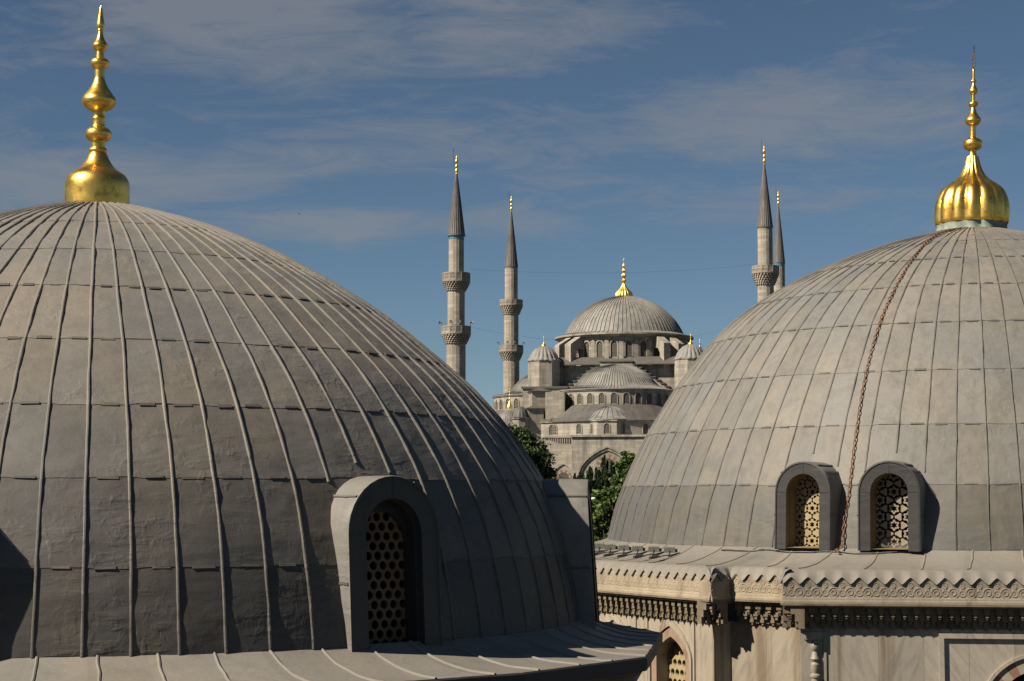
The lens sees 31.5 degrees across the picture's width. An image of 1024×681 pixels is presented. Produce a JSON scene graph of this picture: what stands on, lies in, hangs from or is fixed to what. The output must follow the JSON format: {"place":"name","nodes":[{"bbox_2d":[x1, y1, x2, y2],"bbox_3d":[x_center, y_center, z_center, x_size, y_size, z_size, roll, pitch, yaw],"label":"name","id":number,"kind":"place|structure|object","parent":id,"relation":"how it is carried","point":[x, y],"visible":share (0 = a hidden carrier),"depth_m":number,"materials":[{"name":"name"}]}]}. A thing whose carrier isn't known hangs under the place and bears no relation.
{"place":"outdoors","nodes":[
{"label":"outdoors","id":0,"kind":"place"},
{"bbox_2d":[0,0,1023,407],"label":"sky","id":1,"kind":"structure","parent":0,"point":[633,131],"materials":[{"name":"blue"}]},
{"bbox_2d":[492,258,787,578],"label":"mosque","id":2,"kind":"structure","parent":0,"point":[585,401],"depth_m":371.18,"materials":[{"name":"white stone"}]},
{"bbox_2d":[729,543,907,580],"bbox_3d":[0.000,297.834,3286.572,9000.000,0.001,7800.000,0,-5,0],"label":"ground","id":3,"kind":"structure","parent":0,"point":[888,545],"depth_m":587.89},
{"bbox_2d":[0,6,662,680],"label":"domed tomb","id":4,"kind":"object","parent":3,"relation":"on","point":[228,456],"visible":1,"depth_m":23.50,"materials":[{"name":"stone"}]},
{"bbox_2d":[331,475,442,651],"bbox_3d":[-2.215,2.915,23.946,1.564,2.339,2.358,4,-7,-42],"label":"dormer window","id":5,"kind":"structure","parent":4,"relation":"in","point":[386,535],"depth_m":23.43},
{"bbox_2d":[542,479,599,628],"bbox_3d":[0.175,3.300,28.425,2.447,2.337,1.729,0,-5,0],"label":"dormer window","id":6,"kind":"structure","parent":4,"relation":"in","point":[570,502],"depth_m":27.66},
{"bbox_2d":[439,148,473,379],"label":"minaret","id":7,"kind":"object","parent":3,"relation":"on","point":[456,332],"visible":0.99,"depth_m":312.50,"materials":[{"name":"stone"}]},
{"bbox_2d":[477,328,721,342],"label":"wire","id":8,"kind":"object","parent":7,"relation":"attached to","point":[600,342],"visible":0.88,"depth_m":339.37,"materials":[{"name":"metal"}]},
{"bbox_2d":[473,265,743,272],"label":"wire","id":9,"kind":"object","parent":7,"relation":"attached to","point":[630,272],"visible":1,"depth_m":345.87,"materials":[{"name":"metal"}]},
{"bbox_2d":[497,197,524,393],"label":"minaret","id":10,"kind":"object","parent":3,"relation":"on","point":[511,351],"visible":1,"depth_m":436.44,"materials":[{"name":"stone"}]},
{"bbox_2d":[506,421,561,478],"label":"broadleaf tree","id":11,"kind":"object","parent":3,"relation":"on","point":[540,454],"visible":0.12,"depth_m":228.28,"materials":[{"name":"green plant"}]},
{"bbox_2d":[573,455,617,504],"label":"conifer tree","id":12,"kind":"object","parent":3,"relation":"on","point":[599,480],"visible":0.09,"depth_m":198.80,"materials":[{"name":"green plant"}]},
{"bbox_2d":[591,482,621,541],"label":"leafy tree","id":13,"kind":"object","parent":3,"relation":"on","point":[603,506],"visible":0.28,"depth_m":74.08,"materials":[{"name":"green plant"}]},
{"bbox_2d":[608,450,635,491],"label":"leafy tree","id":14,"kind":"object","parent":3,"relation":"on","point":[624,464],"visible":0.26,"depth_m":149.28,"materials":[{"name":"green plant"}]},
{"bbox_2d":[752,139,778,301],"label":"minaret","id":15,"kind":"object","parent":3,"relation":"on","point":[765,272],"visible":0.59,"depth_m":373.75,"materials":[{"name":"stone"}]},
{"bbox_2d":[773,194,784,291],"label":"minaret","id":16,"kind":"object","parent":3,"relation":"on","point":[778,258],"visible":0.27,"depth_m":472.64,"materials":[{"name":"stone"}]},
{"bbox_2d":[595,48,1023,680],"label":"domed tomb","id":17,"kind":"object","parent":3,"relation":"on","point":[747,440],"visible":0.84,"depth_m":36.75,"materials":[{"name":"stone"}]},
{"bbox_2d":[595,543,604,551],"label":"floodlight","id":18,"kind":"object","parent":17,"relation":"attached to","point":[599,546],"visible":0.63,"depth_m":40.69,"materials":[{"name":"metal"}]},
{"bbox_2d":[595,544,617,554],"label":"floodlight","id":19,"kind":"object","parent":17,"relation":"attached to","point":[610,547],"visible":0.92,"depth_m":40.18,"materials":[{"name":"metal"}]},
{"bbox_2d":[603,545,630,556],"bbox_3d":[2.241,4.574,39.426,0.285,0.244,0.886,-4,-7,42],"label":"floodlight","id":20,"kind":"object","parent":17,"relation":"attached to","point":[623,548],"visible":1,"depth_m":39.60,"materials":[{"name":"metal"}]},
{"bbox_2d":[603,613,636,627],"bbox_3d":[2.170,7.137,38.643,0.045,2.780,1.740,3,-6,-29],"label":"window","id":21,"kind":"structure","parent":17,"relation":"in","point":[614,618],"depth_m":38.63,"materials":[{"name":"stone"}]},
{"bbox_2d":[617,546,644,557],"bbox_3d":[2.505,4.531,38.901,0.285,0.244,0.886,-4,-7,42],"label":"floodlight","id":22,"kind":"object","parent":17,"relation":"attached to","point":[637,548],"visible":0.99,"depth_m":39.07,"materials":[{"name":"metal"}]},
{"bbox_2d":[633,546,661,558],"bbox_3d":[2.812,4.478,38.341,0.285,0.244,0.886,-4,-7,42],"label":"floodlight","id":23,"kind":"object","parent":17,"relation":"attached to","point":[653,549],"visible":0.99,"depth_m":38.51,"materials":[{"name":"metal"}]},
{"bbox_2d":[649,547,677,558],"bbox_3d":[3.105,4.436,37.848,0.285,0.244,0.886,-4,-7,42],"label":"floodlight","id":24,"kind":"object","parent":17,"relation":"attached to","point":[669,550],"visible":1,"depth_m":38.02,"materials":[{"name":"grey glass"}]},
{"bbox_2d":[646,618,695,680],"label":"window","id":25,"kind":"structure","parent":17,"relation":"in","point":[688,664],"depth_m":36.98,"materials":[{"name":"stone"}]},
{"bbox_2d":[774,461,841,549],"bbox_3d":[6.377,3.329,36.934,1.300,1.812,2.108,-4,-6,36],"label":"dormer window","id":26,"kind":"structure","parent":17,"relation":"in","point":[806,514],"depth_m":36.39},
{"bbox_2d":[721,549,919,553],"bbox_3d":[5.994,4.184,36.009,4.301,0.073,0.344,-3,-6,34],"label":"ledge","id":27,"kind":"object","parent":17,"relation":"on","point":[821,551],"visible":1,"depth_m":35.77,"materials":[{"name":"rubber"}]},
{"bbox_2d":[857,460,925,551],"bbox_3d":[7.742,3.262,36.123,1.300,1.808,2.108,-2,-5,25],"label":"dormer window","id":28,"kind":"structure","parent":17,"relation":"in","point":[869,486],"depth_m":35.42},
{"bbox_2d":[835,227,971,551],"bbox_3d":[8.496,0.733,39.344,0.400,7.460,8.462,-3,-6,33],"label":"chain","id":29,"kind":"object","parent":17,"relation":"hanging from","point":[912,258],"visible":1,"depth_m":37.37,"materials":[{"name":"metal"}]}
]}

